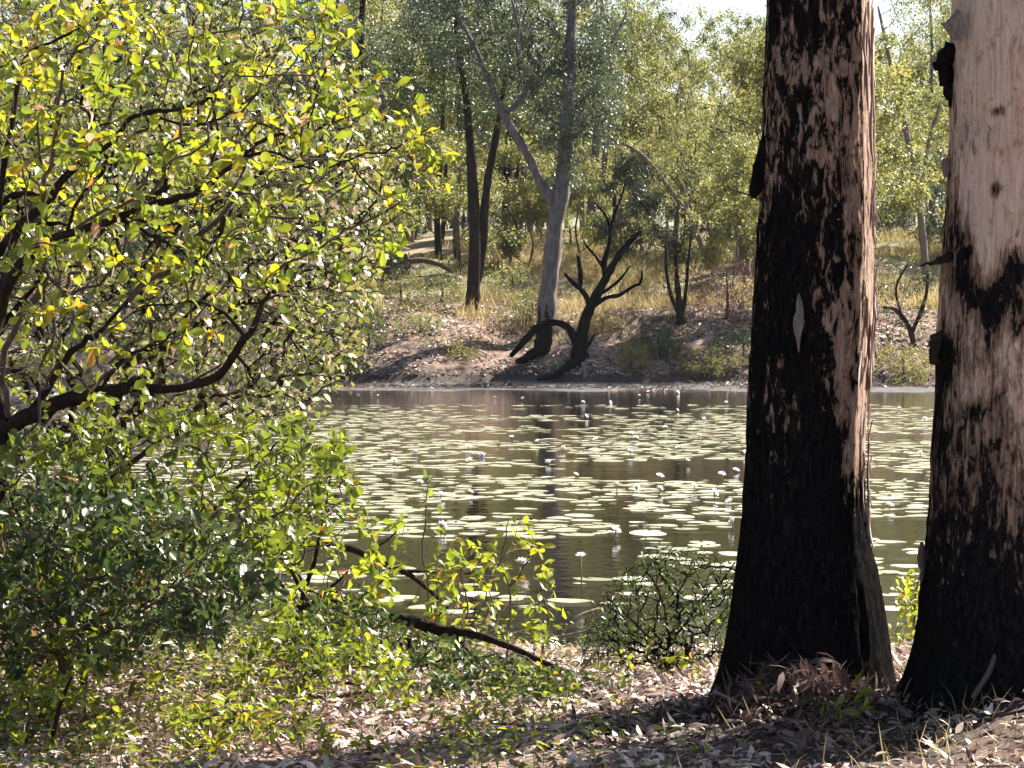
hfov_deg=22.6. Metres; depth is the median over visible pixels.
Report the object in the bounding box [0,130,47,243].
woodland sapling
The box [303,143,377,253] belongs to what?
woodland sapling
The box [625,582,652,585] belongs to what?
lily pad
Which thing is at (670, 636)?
dark shrub
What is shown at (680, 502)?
lily pad
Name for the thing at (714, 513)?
lily pad
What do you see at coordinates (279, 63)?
woodland tree
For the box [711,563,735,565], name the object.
lily pad
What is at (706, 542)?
lily pad
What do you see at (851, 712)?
sapling
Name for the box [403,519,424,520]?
lily pad
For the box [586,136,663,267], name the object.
woodland sapling
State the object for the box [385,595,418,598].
lily pad
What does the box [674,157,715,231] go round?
woodland sapling
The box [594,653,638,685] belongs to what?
seedling
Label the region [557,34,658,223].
woodland tree
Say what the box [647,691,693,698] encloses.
bark piece
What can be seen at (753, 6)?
sky
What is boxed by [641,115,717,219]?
woodland tree
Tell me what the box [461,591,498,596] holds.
lily pad
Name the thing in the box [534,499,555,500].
lily pad
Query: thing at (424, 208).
woodland sapling
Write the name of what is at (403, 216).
woodland sapling
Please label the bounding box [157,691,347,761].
undergrowth bush
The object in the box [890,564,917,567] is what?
lily pad
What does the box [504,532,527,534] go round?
lily pad
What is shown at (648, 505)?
lily pad
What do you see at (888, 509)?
lily pad
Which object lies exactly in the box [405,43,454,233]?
woodland tree
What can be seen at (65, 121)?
woodland sapling
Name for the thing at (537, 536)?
lily pad
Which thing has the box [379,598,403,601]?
lily pad
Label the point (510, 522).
lily pad
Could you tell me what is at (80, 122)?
woodland sapling
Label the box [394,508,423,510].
lily pad
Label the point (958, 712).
dry stick
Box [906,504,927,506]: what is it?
lily pad
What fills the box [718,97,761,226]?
woodland tree
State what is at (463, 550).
sapling
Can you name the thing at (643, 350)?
bank bush
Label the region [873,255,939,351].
twiggy shrub
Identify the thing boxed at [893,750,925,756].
twig
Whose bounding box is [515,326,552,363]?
burnt stump
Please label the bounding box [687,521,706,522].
lily pad
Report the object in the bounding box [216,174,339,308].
woodland sapling
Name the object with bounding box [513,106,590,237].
woodland sapling
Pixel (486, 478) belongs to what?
distant lily pads
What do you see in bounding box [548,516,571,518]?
lily pad
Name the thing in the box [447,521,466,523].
lily pad
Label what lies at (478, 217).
dark tree
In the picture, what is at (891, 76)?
woodland tree
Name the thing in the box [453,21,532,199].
woodland tree
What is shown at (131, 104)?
woodland tree
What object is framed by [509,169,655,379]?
burnt arching tree
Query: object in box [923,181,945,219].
woodland sapling
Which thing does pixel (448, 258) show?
bank weeds
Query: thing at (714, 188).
woodland sapling
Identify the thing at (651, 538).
lily pad
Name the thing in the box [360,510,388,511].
lily pad
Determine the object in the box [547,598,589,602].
lily pad
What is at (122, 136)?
woodland sapling
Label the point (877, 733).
bark piece
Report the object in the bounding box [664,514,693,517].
lily pad
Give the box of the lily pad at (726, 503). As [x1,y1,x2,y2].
[715,502,741,503]
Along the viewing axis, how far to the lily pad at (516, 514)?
28.15 m
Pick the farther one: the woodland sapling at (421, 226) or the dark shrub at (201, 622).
the woodland sapling at (421, 226)
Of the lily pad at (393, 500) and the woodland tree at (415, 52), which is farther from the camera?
the woodland tree at (415, 52)
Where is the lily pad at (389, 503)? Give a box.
[373,503,404,504]
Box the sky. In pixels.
[0,0,950,228]
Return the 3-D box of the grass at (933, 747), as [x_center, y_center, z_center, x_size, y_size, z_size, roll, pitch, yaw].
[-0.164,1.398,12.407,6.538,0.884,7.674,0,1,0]
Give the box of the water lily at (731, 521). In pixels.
[728,518,733,528]
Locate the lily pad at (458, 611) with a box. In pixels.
[447,610,472,612]
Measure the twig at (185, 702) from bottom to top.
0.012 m
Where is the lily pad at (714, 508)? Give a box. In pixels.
[698,508,730,509]
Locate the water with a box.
[0,389,934,651]
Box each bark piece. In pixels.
[152,761,205,767]
[509,754,524,765]
[623,742,676,748]
[639,685,694,689]
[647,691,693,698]
[666,723,683,728]
[824,736,843,743]
[858,727,895,734]
[864,710,878,720]
[984,703,992,714]
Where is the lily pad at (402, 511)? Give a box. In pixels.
[391,511,413,512]
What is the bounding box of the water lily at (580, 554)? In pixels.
[576,552,585,589]
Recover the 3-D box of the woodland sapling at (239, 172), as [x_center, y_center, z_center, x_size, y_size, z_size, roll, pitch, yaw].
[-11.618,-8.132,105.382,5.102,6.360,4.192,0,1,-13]
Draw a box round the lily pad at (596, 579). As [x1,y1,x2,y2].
[574,577,614,580]
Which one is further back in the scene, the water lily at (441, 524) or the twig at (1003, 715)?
the water lily at (441, 524)
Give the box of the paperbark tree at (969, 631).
[889,0,1023,715]
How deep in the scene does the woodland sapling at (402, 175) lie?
109.15 m
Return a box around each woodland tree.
[0,0,78,141]
[0,0,116,213]
[0,19,61,214]
[1,0,192,255]
[47,32,135,134]
[66,11,137,120]
[103,0,284,141]
[106,18,194,137]
[116,71,159,142]
[138,6,245,223]
[147,0,241,99]
[157,44,281,212]
[180,1,321,149]
[225,29,319,121]
[225,69,305,226]
[244,0,425,260]
[273,73,394,193]
[296,0,431,151]
[300,0,454,180]
[315,0,448,248]
[318,81,449,207]
[331,0,477,240]
[375,0,549,259]
[388,26,504,239]
[388,93,448,235]
[395,10,455,230]
[397,13,448,232]
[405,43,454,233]
[422,41,533,195]
[445,0,607,230]
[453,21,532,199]
[483,21,554,232]
[494,107,530,229]
[499,43,554,227]
[516,0,698,215]
[522,21,577,230]
[525,0,653,238]
[536,106,631,210]
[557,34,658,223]
[578,8,687,227]
[604,0,697,231]
[605,149,628,217]
[607,56,664,226]
[613,3,753,244]
[620,44,750,245]
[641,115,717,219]
[667,24,764,169]
[678,32,899,235]
[682,101,725,220]
[700,5,765,230]
[703,44,760,127]
[711,0,943,177]
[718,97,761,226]
[723,63,894,179]
[737,26,946,221]
[870,0,951,239]
[870,29,925,164]
[883,18,947,200]
[890,5,947,163]
[897,85,948,208]
[902,16,949,162]
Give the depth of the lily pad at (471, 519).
27.54 m
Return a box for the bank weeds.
[9,248,940,351]
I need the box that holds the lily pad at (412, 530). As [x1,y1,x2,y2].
[390,529,423,532]
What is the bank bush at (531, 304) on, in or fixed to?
on the ground at (422, 242)
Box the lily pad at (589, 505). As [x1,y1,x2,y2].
[577,504,600,505]
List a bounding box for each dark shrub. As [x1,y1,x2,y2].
[0,463,289,720]
[287,591,568,689]
[567,536,735,679]
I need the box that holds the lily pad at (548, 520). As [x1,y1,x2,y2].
[538,519,568,521]
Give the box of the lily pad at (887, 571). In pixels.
[878,570,899,573]
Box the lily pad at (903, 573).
[898,572,918,574]
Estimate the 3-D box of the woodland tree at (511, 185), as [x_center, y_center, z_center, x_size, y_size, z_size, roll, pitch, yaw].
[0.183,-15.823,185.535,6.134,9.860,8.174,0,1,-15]
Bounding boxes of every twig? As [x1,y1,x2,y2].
[147,701,215,703]
[328,679,366,686]
[336,706,389,713]
[473,722,525,727]
[480,699,551,706]
[512,691,595,693]
[765,720,839,736]
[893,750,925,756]
[935,762,1012,766]
[984,709,1023,723]
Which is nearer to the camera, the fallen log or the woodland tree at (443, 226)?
the fallen log
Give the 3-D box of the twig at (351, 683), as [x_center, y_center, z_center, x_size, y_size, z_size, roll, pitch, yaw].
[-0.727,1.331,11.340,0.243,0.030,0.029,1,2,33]
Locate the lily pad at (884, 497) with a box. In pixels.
[877,496,907,498]
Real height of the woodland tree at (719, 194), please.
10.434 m
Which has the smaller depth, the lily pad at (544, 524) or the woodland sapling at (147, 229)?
the lily pad at (544, 524)
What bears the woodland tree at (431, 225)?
on the ground at (422, 242)
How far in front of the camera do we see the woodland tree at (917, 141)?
143.46 m
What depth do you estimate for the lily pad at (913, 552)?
23.53 m
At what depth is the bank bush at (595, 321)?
88.38 m
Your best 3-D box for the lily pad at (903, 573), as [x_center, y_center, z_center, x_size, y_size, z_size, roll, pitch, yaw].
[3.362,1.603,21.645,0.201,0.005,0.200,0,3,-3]
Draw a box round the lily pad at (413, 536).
[400,535,429,536]
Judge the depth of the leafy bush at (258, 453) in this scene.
10.53 m
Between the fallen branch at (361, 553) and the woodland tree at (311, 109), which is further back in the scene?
the woodland tree at (311, 109)
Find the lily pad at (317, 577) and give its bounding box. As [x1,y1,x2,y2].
[291,575,326,578]
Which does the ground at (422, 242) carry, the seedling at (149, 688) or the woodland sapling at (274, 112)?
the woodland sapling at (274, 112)
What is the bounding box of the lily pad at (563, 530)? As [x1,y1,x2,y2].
[547,529,576,531]
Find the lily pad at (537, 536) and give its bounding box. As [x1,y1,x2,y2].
[519,535,555,538]
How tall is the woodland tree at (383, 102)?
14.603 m
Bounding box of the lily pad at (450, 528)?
[431,527,461,529]
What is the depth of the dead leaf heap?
10.52 m
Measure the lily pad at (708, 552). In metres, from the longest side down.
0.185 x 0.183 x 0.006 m
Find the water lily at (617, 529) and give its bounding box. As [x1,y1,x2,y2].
[612,526,621,538]
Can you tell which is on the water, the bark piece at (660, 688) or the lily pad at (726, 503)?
the lily pad at (726, 503)
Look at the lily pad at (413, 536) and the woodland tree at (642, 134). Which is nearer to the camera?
the lily pad at (413, 536)
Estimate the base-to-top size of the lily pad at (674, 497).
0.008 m
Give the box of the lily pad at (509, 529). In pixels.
[497,528,533,530]
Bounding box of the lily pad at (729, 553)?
[718,551,736,555]
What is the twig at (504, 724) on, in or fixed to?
on the leaf litter at (798, 720)
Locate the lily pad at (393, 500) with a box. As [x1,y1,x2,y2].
[381,500,401,501]
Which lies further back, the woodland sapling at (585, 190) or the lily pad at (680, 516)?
the woodland sapling at (585, 190)
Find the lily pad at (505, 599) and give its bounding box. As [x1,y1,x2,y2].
[498,598,521,600]
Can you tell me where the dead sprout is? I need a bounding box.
[768,652,850,708]
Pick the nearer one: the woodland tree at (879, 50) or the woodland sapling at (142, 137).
the woodland sapling at (142, 137)
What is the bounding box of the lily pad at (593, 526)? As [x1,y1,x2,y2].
[579,526,607,527]
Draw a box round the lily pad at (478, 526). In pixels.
[464,525,492,526]
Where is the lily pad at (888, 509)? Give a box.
[877,508,897,509]
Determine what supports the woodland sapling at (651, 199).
on the ground at (422, 242)
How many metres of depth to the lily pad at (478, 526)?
26.54 m
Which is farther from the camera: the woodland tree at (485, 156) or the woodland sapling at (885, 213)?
the woodland tree at (485, 156)
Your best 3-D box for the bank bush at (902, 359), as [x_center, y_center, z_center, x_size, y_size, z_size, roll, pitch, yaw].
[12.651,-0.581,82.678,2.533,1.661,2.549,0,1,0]
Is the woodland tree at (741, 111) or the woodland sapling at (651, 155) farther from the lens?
the woodland sapling at (651, 155)
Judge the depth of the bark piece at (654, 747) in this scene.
9.64 m
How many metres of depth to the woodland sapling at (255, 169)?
98.76 m
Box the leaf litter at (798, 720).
[0,586,1023,767]
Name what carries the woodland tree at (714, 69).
on the ground at (422, 242)
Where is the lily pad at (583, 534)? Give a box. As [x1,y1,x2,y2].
[559,533,594,535]
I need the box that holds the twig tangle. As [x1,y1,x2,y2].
[99,577,290,650]
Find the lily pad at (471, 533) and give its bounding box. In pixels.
[458,532,484,534]
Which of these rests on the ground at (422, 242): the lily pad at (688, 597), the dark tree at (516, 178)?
the dark tree at (516, 178)
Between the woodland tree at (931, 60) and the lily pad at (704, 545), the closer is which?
the lily pad at (704, 545)
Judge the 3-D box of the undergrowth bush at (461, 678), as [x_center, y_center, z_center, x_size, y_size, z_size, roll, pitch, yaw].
[0.053,1.321,11.605,0.991,0.245,1.231,0,1,0]
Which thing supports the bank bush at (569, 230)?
on the ground at (422, 242)
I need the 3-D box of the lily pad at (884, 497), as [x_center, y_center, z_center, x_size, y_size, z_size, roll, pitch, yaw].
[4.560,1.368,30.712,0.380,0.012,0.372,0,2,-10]
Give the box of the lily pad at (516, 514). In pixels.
[504,513,530,514]
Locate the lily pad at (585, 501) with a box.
[571,500,598,501]
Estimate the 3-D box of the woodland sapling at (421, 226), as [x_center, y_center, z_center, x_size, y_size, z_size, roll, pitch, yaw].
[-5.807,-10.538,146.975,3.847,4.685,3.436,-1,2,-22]
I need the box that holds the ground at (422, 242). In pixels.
[0,226,1023,767]
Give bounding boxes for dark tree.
[287,0,433,281]
[367,14,505,260]
[378,0,562,310]
[445,0,565,255]
[446,0,580,231]
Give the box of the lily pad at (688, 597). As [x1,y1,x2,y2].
[683,594,728,599]
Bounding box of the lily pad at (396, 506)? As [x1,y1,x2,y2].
[385,505,412,507]
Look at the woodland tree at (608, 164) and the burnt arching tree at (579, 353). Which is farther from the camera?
the woodland tree at (608, 164)
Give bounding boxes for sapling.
[0,79,83,286]
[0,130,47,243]
[0,556,83,712]
[24,114,107,258]
[39,610,133,732]
[59,113,123,200]
[59,153,183,293]
[103,127,132,204]
[105,101,154,206]
[107,113,258,287]
[116,163,196,248]
[125,105,200,225]
[129,134,195,244]
[182,108,280,234]
[214,145,274,276]
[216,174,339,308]
[219,101,297,235]
[264,155,370,290]
[287,154,319,242]
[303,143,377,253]
[306,135,433,290]
[328,111,433,243]
[330,178,413,291]
[383,469,469,661]
[386,113,448,232]
[389,125,466,239]
[398,200,429,233]
[399,120,527,274]
[414,158,433,224]
[429,541,501,650]
[430,186,454,229]
[441,168,501,238]
[457,127,581,265]
[466,515,555,655]
[477,154,537,234]
[489,144,573,265]
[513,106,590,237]
[524,568,566,652]
[534,117,640,256]
[567,155,601,223]
[583,138,643,229]
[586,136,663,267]
[602,123,675,219]
[611,143,672,242]
[618,145,666,222]
[636,148,715,263]
[643,156,703,225]
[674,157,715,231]
[677,123,760,289]
[690,198,735,255]
[693,144,758,250]
[699,137,735,231]
[705,125,761,277]
[733,153,758,225]
[820,670,878,723]
[872,102,908,248]
[873,167,898,190]
[874,138,924,233]
[876,151,910,230]
[881,152,946,250]
[884,167,928,230]
[888,569,919,646]
[922,144,947,255]
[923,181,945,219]
[924,147,946,243]
[936,172,944,220]
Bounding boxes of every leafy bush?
[0,398,339,685]
[219,426,405,640]
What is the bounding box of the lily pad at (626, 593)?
[619,592,651,594]
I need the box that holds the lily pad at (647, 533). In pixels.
[629,530,665,535]
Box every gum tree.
[394,0,646,334]
[551,0,672,250]
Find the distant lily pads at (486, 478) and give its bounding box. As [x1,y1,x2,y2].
[7,404,933,613]
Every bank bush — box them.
[262,324,340,383]
[304,283,340,332]
[327,356,376,378]
[342,309,391,349]
[375,270,428,307]
[386,308,446,338]
[415,272,466,303]
[444,338,483,361]
[480,258,540,300]
[505,284,539,320]
[539,211,595,254]
[568,248,621,281]
[577,306,628,338]
[604,332,653,373]
[613,215,678,256]
[627,325,688,361]
[671,339,748,379]
[685,249,753,323]
[708,323,750,361]
[872,340,934,385]
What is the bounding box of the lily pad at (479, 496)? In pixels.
[466,496,493,497]
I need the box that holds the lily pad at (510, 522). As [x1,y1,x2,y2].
[498,521,528,523]
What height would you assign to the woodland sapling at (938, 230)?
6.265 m
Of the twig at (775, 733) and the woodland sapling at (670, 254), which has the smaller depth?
the twig at (775, 733)
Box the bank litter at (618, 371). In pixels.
[12,258,939,377]
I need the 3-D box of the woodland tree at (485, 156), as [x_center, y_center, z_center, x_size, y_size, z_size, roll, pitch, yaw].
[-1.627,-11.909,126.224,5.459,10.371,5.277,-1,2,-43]
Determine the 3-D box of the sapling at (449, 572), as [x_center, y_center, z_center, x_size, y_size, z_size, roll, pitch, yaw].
[-0.428,0.975,12.999,0.430,1.102,1.032,0,1,0]
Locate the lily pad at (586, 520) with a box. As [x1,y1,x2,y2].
[572,519,601,520]
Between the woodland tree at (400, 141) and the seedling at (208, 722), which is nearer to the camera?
the seedling at (208, 722)
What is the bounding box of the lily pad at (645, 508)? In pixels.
[631,507,657,508]
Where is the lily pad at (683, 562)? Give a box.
[680,561,707,564]
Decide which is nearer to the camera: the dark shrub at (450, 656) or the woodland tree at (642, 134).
the dark shrub at (450, 656)
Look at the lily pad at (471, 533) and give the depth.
25.71 m
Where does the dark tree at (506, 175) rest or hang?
on the ground at (422, 242)
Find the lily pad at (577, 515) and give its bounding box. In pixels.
[565,514,591,516]
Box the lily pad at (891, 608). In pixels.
[885,606,909,610]
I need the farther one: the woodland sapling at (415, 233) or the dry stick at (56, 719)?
the woodland sapling at (415, 233)
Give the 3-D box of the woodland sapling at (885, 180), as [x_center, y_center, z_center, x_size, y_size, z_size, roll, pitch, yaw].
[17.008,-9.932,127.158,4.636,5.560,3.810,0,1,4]
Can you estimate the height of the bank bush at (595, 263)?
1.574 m
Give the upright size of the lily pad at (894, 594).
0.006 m
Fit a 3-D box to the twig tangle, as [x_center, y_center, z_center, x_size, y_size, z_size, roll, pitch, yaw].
[-1.800,1.379,14.668,1.354,0.602,1.915,0,2,-18]
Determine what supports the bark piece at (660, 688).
on the leaf litter at (798, 720)
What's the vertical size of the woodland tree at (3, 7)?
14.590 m
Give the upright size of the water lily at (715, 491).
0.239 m
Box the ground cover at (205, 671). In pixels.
[0,591,865,767]
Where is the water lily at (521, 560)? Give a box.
[516,557,529,566]
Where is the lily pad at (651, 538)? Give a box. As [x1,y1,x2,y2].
[640,538,662,539]
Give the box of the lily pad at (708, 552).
[697,551,712,553]
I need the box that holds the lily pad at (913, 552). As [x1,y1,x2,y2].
[906,550,917,553]
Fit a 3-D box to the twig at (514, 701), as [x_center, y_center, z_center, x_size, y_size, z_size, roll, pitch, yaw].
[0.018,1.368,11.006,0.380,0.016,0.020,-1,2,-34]
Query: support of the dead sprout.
on the ground at (422, 242)
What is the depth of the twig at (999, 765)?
8.94 m
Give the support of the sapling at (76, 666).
on the ground at (422, 242)
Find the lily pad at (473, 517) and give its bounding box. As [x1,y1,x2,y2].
[462,516,485,517]
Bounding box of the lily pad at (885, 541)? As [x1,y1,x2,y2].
[875,540,904,542]
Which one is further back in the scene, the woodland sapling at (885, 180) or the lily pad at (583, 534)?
the woodland sapling at (885, 180)
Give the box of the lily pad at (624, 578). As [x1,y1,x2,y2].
[612,576,647,580]
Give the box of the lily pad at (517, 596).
[498,595,530,598]
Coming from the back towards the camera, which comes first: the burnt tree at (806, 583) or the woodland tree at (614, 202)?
the woodland tree at (614, 202)
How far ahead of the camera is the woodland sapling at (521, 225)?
123.79 m
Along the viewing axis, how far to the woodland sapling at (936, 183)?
114.99 m
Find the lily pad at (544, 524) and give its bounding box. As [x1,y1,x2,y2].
[534,524,554,525]
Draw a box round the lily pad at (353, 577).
[330,575,366,577]
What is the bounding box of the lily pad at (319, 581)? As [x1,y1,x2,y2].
[310,580,330,582]
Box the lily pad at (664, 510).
[653,509,682,511]
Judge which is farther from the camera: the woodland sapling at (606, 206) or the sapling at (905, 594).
the woodland sapling at (606, 206)
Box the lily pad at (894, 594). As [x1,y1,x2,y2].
[883,593,898,595]
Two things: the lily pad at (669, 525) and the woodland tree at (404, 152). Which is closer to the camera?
the lily pad at (669, 525)
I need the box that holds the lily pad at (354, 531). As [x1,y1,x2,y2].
[334,530,366,532]
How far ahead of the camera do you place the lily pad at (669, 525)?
26.71 m
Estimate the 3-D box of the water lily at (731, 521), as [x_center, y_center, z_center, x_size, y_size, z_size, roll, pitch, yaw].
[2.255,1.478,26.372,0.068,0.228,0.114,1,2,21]
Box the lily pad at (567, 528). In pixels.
[555,528,578,529]
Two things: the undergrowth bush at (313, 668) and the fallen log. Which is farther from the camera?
the fallen log
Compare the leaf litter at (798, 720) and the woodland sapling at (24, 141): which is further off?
the woodland sapling at (24, 141)
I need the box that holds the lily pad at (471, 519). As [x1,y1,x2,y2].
[461,518,480,519]
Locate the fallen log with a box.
[393,253,451,274]
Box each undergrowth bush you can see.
[0,663,140,763]
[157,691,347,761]
[224,598,417,717]
[410,659,632,704]
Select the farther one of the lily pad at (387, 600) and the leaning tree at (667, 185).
the leaning tree at (667, 185)
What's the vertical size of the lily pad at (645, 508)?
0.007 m
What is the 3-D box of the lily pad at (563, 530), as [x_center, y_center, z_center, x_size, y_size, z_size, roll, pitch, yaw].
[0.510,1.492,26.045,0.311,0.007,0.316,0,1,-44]
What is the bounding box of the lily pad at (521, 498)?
[512,497,537,499]
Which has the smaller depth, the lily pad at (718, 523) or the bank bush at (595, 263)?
the lily pad at (718, 523)
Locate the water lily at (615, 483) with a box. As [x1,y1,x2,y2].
[613,481,618,507]
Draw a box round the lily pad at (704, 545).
[688,544,719,546]
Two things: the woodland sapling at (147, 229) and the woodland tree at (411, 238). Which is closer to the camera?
the woodland sapling at (147, 229)
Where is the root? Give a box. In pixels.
[580,360,595,380]
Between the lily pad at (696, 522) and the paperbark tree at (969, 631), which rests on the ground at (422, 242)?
the paperbark tree at (969, 631)
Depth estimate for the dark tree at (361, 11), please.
100.81 m
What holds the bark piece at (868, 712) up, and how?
on the leaf litter at (798, 720)
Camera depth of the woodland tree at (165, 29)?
108.49 m
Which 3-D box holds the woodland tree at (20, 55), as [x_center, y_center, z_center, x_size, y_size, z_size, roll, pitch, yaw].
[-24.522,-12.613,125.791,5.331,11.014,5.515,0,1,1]
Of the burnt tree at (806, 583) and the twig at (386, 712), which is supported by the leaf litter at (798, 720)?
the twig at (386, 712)
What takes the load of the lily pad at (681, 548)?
on the water
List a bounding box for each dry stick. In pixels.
[48,676,72,757]
[525,628,595,639]
[557,608,597,640]
[645,727,706,744]
[713,690,747,708]
[905,709,974,722]
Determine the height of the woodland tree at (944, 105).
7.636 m
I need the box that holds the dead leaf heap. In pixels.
[616,652,930,734]
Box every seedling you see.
[141,673,171,712]
[187,704,244,759]
[239,635,274,675]
[284,685,319,722]
[311,718,390,754]
[386,677,453,709]
[434,704,478,737]
[493,654,545,669]
[546,675,579,713]
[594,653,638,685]
[652,712,715,754]
[661,649,705,685]
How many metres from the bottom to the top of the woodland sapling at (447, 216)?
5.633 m
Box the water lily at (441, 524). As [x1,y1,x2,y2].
[436,520,447,531]
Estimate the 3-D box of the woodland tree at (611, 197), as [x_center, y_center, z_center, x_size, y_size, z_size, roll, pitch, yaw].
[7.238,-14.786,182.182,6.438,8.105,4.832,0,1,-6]
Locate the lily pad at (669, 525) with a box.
[648,524,677,526]
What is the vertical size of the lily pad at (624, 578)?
0.006 m
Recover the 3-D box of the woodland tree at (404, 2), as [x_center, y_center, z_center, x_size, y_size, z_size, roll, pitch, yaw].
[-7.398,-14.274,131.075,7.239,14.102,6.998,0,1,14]
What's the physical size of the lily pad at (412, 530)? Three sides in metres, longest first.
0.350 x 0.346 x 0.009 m
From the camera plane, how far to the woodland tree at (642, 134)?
154.02 m
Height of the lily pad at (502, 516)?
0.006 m
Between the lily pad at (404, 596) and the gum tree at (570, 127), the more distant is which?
the gum tree at (570, 127)
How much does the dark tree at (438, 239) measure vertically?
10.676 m
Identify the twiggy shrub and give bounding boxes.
[654,224,706,325]
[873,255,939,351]
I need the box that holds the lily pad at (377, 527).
[364,526,390,528]
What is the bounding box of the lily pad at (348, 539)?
[323,539,356,540]
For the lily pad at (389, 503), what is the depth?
29.94 m
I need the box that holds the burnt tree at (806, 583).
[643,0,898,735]
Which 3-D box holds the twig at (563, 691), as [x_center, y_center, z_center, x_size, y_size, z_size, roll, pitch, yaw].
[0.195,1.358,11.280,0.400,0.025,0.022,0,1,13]
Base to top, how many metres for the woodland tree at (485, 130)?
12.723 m
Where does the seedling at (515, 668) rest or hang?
on the ground at (422, 242)
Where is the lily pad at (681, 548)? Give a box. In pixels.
[672,547,699,550]
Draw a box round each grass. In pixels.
[1,621,1023,767]
[17,225,942,335]
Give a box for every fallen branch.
[238,479,306,600]
[300,541,448,608]
[307,589,567,675]
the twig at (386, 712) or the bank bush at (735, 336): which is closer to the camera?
the twig at (386, 712)
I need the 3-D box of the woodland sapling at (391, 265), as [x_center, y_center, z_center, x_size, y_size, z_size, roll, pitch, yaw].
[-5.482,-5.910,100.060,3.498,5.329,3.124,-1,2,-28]
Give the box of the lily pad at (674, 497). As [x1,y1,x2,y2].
[662,496,686,497]
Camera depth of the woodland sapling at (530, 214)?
106.10 m
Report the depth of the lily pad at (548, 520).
27.28 m
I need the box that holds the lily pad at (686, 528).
[673,528,698,529]
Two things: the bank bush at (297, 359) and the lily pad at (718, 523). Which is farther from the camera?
the bank bush at (297, 359)
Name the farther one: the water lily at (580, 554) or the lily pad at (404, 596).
the water lily at (580, 554)
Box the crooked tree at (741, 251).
[627,26,761,274]
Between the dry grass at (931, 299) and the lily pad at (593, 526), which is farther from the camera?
the dry grass at (931, 299)
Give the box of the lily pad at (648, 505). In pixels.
[627,504,654,506]
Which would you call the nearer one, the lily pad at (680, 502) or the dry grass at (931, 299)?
the lily pad at (680, 502)
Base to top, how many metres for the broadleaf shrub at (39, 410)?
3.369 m
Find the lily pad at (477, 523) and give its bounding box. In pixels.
[466,522,499,524]
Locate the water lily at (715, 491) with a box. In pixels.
[713,489,718,498]
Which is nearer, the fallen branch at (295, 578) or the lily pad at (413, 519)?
the fallen branch at (295, 578)
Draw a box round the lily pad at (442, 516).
[431,516,451,517]
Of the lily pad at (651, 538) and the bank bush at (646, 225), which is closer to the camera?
the lily pad at (651, 538)
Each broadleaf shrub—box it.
[0,0,418,597]
[0,0,459,518]
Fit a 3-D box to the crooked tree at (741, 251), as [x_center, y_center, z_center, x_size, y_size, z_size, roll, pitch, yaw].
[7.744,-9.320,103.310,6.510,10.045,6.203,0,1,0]
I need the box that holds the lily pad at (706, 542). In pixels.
[690,541,715,543]
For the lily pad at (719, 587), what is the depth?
20.62 m
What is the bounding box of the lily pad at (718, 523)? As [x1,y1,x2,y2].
[699,522,730,524]
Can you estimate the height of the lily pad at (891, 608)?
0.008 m
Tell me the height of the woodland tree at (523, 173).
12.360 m
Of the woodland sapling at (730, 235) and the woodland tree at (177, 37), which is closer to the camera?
the woodland sapling at (730, 235)
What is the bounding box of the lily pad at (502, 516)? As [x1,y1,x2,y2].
[492,516,510,517]
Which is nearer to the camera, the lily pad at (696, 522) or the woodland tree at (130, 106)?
the lily pad at (696, 522)
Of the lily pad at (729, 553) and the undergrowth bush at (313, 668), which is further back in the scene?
the lily pad at (729, 553)
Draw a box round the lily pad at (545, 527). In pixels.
[534,526,555,527]
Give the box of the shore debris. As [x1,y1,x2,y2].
[10,369,934,390]
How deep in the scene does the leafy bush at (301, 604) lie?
12.31 m
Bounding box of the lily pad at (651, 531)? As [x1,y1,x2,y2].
[635,530,660,532]
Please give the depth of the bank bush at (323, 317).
89.26 m
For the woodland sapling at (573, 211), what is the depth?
158.69 m
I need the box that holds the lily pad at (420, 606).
[408,605,435,608]
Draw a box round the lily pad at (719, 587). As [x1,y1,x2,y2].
[710,584,732,588]
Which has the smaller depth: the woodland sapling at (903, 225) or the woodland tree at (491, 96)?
the woodland sapling at (903, 225)
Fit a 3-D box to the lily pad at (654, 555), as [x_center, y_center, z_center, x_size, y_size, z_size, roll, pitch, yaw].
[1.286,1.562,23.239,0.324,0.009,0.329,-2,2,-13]
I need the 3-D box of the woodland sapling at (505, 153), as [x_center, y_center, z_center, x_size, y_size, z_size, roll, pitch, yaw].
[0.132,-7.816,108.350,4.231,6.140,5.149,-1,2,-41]
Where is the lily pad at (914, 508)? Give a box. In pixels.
[903,507,926,508]
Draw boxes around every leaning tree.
[607,101,746,268]
[875,0,950,281]
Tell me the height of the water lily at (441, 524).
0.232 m
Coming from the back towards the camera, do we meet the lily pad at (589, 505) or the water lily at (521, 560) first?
the lily pad at (589, 505)
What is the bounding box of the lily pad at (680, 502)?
[670,501,690,502]
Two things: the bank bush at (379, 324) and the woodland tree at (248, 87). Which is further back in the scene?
the woodland tree at (248, 87)
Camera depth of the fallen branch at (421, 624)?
12.38 m
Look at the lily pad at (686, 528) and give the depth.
26.23 m
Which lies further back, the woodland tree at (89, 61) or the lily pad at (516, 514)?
the woodland tree at (89, 61)
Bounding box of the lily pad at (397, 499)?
[385,498,406,499]
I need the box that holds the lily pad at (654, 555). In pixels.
[639,554,671,557]
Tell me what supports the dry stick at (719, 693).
on the ground at (422, 242)
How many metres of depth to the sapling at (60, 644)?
10.00 m
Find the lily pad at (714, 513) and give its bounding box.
[700,512,729,513]
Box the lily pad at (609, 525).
[593,524,619,526]
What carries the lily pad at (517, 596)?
on the water
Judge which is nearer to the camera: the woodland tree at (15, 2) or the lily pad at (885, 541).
the lily pad at (885, 541)
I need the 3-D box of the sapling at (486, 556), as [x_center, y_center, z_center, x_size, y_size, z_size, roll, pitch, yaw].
[-0.018,1.111,13.361,0.487,0.839,0.985,0,1,0]
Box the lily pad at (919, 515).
[906,514,926,516]

